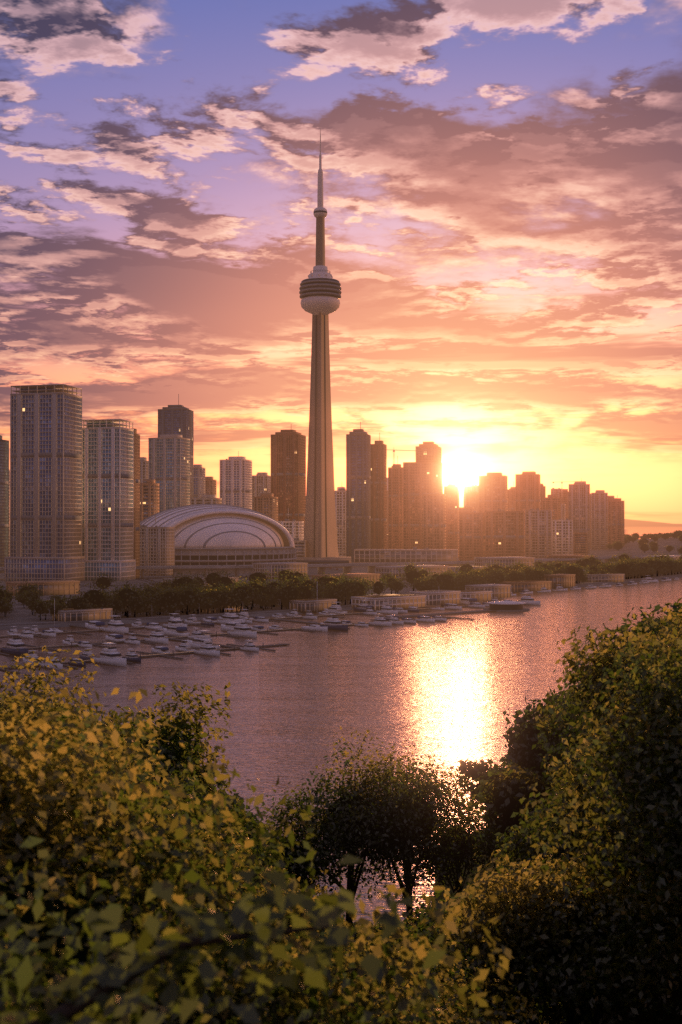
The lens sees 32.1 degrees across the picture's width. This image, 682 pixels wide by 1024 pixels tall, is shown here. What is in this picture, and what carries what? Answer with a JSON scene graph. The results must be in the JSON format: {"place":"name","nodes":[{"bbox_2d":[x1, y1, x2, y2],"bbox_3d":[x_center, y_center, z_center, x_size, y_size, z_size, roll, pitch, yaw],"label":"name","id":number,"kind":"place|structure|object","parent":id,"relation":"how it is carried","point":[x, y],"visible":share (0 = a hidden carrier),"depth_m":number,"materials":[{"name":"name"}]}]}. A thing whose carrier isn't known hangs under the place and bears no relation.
{"place":"outdoors","nodes":[
{"label":"outdoors","id":0,"kind":"place"},
{"bbox_2d":[2,568,411,592],"bbox_3d":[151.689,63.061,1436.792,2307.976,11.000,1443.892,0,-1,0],"label":"road asphalt","id":1,"kind":"structure","parent":0,"point":[150,581],"depth_m":1111.91,"materials":[{"name":"grey asphalt"}]},
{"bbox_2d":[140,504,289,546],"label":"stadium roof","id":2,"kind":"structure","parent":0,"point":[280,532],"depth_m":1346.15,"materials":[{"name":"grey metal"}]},
{"bbox_2d":[140,504,281,547],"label":"stadium roof ribs","id":3,"kind":"object","parent":2,"relation":"attached to","point":[207,540],"visible":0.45,"depth_m":1336.91,"materials":[{"name":"grey metal"}]},
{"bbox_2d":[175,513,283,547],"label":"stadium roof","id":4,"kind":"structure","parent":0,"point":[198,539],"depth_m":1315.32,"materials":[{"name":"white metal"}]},
{"bbox_2d":[164,509,294,547],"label":"stadium roof arches","id":5,"kind":"structure","parent":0,"point":[182,519],"depth_m":1337.99,"materials":[{"name":"white metal"}]},
{"bbox_2d":[175,554,294,564],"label":"stadium base","id":6,"kind":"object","parent":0,"point":[221,558],"depth_m":1288.14,"materials":[{"name":"beige concrete"}]},
{"bbox_2d":[0,527,681,924],"bbox_3d":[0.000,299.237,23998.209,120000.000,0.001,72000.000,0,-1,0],"label":"lake water","id":7,"kind":"structure","parent":0,"point":[448,691],"depth_m":418.35,"materials":[{"name":"blue liquid"}]},
{"bbox_2d":[0,601,489,666],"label":"boats","id":8,"kind":"object","parent":7,"relation":"on","point":[22,651],"visible":0.67,"depth_m":511.86,"materials":[{"name":"white plastic"}]},
{"bbox_2d":[0,604,529,673],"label":"docks","id":9,"kind":"object","parent":7,"relation":"in","point":[231,647],"visible":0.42,"depth_m":602.27,"materials":[{"name":"brown wood"}]},
{"bbox_2d":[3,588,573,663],"bbox_3d":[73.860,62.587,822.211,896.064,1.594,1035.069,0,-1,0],"label":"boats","id":10,"kind":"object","parent":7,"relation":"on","point":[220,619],"visible":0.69,"depth_m":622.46,"materials":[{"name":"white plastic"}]},
{"bbox_2d":[6,566,678,669],"bbox_3d":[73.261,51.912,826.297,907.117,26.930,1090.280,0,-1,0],"label":"boats","id":11,"kind":"object","parent":7,"relation":"on","point":[120,660],"visible":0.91,"depth_m":614.92,"materials":[{"name":"white plastic"}]},
{"bbox_2d":[0,519,681,1023],"bbox_3d":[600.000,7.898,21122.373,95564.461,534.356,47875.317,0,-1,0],"label":"terrain","id":12,"kind":"structure","parent":0,"point":[20,615],"depth_m":756.68,"materials":[{"name":"green plant"}]},
{"bbox_2d":[0,422,189,580],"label":"high-rise buildings","id":13,"kind":"structure","parent":12,"relation":"on","point":[91,498],"depth_m":1139.26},
{"bbox_2d":[6,388,369,581],"bbox_3d":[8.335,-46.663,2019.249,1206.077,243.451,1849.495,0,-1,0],"label":"high-rise buildings","id":14,"kind":"structure","parent":12,"relation":"on","point":[29,469],"depth_m":1111.10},
{"bbox_2d":[175,546,296,573],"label":"stadium base","id":15,"kind":"object","parent":12,"relation":"on","point":[243,552],"visible":0.39,"depth_m":1290.33,"materials":[{"name":"beige concrete"}]},
{"bbox_2d":[0,682,581,941],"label":"tree leaves","id":16,"kind":"object","parent":12,"relation":"on","point":[517,765],"visible":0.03,"depth_m":150.51,"materials":[{"name":"green plant"}]},
{"bbox_2d":[4,384,624,621],"bbox_3d":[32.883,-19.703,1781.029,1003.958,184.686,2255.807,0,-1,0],"label":"buildings","id":17,"kind":"structure","parent":12,"relation":"on","point":[60,389],"depth_m":1116.62,"materials":[{"name":"grey concrete"}]},
{"bbox_2d":[6,429,623,612],"bbox_3d":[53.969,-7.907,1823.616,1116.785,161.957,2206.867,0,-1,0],"label":"buildings","id":18,"kind":"structure","parent":12,"relation":"on","point":[150,482],"depth_m":1708.73,"materials":[{"name":"concrete"}]},
{"bbox_2d":[296,128,348,563],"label":"tower","id":19,"kind":"structure","parent":12,"relation":"on","point":[325,305],"depth_m":1493.02,"materials":[{"name":"grey concrete"}]},
{"bbox_2d":[299,270,341,297],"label":"cn tower rings","id":20,"kind":"object","parent":19,"relation":"attached to","point":[320,284],"visible":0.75,"depth_m":1480.00,"materials":[{"name":"grey metal"}]},
{"bbox_2d":[297,217,350,567],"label":"tower shaft","id":21,"kind":"object","parent":12,"relation":"on","point":[320,543],"visible":0.94,"depth_m":1500.33,"materials":[{"name":"grey concrete"}]},
{"bbox_2d":[2,665,676,1023],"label":"tree branches","id":22,"kind":"object","parent":12,"relation":"on","point":[68,1010],"visible":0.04,"depth_m":4.81,"materials":[{"name":"brown plant"}]},
{"bbox_2d":[0,854,446,1023],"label":"leaves","id":23,"kind":"object","parent":22,"relation":"attached to","point":[329,909],"visible":0.93,"depth_m":4.56,"materials":[{"name":"green plant"}]},
{"bbox_2d":[0,606,681,1023],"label":"tree leaves","id":24,"kind":"object","parent":22,"relation":"attached to","point":[102,834],"visible":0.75,"depth_m":15.60,"materials":[{"name":"green plant"}]},
{"bbox_2d":[0,598,681,981],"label":"tree leaves","id":25,"kind":"object","parent":22,"relation":"attached to","point":[382,814],"visible":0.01,"depth_m":112.48,"materials":[{"name":"green plant"}]},
{"bbox_2d":[0,729,681,1023],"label":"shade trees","id":26,"kind":"object","parent":22,"relation":"attached to","point":[49,907],"visible":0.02,"depth_m":8.84,"materials":[{"name":"green plant"}]},
{"bbox_2d":[0,394,679,609],"bbox_3d":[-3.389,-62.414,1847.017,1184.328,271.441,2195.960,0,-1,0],"label":"buildings","id":27,"kind":"structure","parent":12,"relation":"on","point":[246,500],"depth_m":1306.69,"materials":[{"name":"beige concrete"}]},
{"bbox_2d":[0,428,623,539],"bbox_3d":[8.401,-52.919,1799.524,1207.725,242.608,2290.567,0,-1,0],"label":"buildings","id":28,"kind":"structure","parent":27,"relation":"on","point":[58,517],"depth_m":1657.52,"materials":[{"name":"grey concrete"}]},
{"bbox_2d":[0,568,680,624],"bbox_3d":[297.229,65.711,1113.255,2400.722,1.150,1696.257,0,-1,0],"label":"pavement kerbs","id":29,"kind":"structure","parent":12,"relation":"on","point":[27,611],"depth_m":728.71,"materials":[{"name":"grey concrete"}]},
{"bbox_2d":[0,530,681,620],"bbox_3d":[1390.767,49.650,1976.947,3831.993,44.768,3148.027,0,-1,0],"label":"waterfront trees","id":30,"kind":"object","parent":12,"relation":"on","point":[98,597],"visible":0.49,"depth_m":819.54,"materials":[{"name":"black plant"}]},
{"bbox_2d":[0,554,681,578],"bbox_3d":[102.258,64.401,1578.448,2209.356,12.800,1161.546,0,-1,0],"label":"expressway viaduct","id":31,"kind":"object","parent":12,"relation":"on","point":[347,567],"visible":0.4,"depth_m":1247.17,"materials":[{"name":"concrete"}]},
{"bbox_2d":[0,575,681,625],"bbox_3d":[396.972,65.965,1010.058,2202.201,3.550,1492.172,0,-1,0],"label":"quay wall","id":32,"kind":"structure","parent":12,"relation":"on","point":[222,614],"depth_m":681.85,"materials":[{"name":"concrete"}]},
{"bbox_2d":[271,430,545,548],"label":"high-rise buildings","id":33,"kind":"structure","parent":12,"relation":"on","point":[285,433],"depth_m":1803.28,"materials":[{"name":"concrete"}]},
{"bbox_2d":[403,441,507,560],"bbox_3d":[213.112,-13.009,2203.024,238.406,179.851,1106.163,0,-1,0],"label":"high-rise buildings","id":34,"kind":"structure","parent":12,"relation":"on","point":[431,445],"depth_m":1788.34,"materials":[{"name":"brown concrete"}]},
{"bbox_2d":[464,485,478,504],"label":"white building frames","id":35,"kind":"object","parent":12,"relation":"on","point":[475,486],"visible":0.23,"depth_m":2770.65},
{"bbox_2d":[0,0,681,523],"label":"sky","id":36,"kind":"structure","parent":0,"point":[502,179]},
{"bbox_2d":[7,445,678,621],"bbox_3d":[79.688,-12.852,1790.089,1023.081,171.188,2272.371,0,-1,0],"label":"buildings","id":37,"kind":"structure","parent":0,"point":[73,616],"depth_m":1503.26,"materials":[{"name":"brown concrete"}]},
{"bbox_2d":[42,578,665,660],"bbox_3d":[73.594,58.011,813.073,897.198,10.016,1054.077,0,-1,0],"label":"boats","id":38,"kind":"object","parent":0,"point":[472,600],"visible":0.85,"depth_m":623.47,"materials":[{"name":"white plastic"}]},
{"bbox_2d":[133,435,611,577],"bbox_3d":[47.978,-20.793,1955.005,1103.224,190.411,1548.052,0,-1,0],"label":"high-rise buildings","id":39,"kind":"structure","parent":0,"point":[522,491],"depth_m":1808.52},
{"bbox_2d":[355,551,456,565],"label":"low-rise building","id":40,"kind":"structure","parent":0,"point":[420,554],"depth_m":1526.32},
{"bbox_2d":[354,539,457,565],"bbox_3d":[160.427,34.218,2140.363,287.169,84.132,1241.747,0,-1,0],"label":"sunlane building frames","id":41,"kind":"object","parent":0,"point":[395,554],"visible":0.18,"depth_m":1529.78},
{"bbox_2d":[404,472,506,548],"bbox_3d":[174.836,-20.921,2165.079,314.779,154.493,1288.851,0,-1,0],"label":"building roofs","id":42,"kind":"object","parent":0,"point":[450,509],"visible":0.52,"depth_m":1789.36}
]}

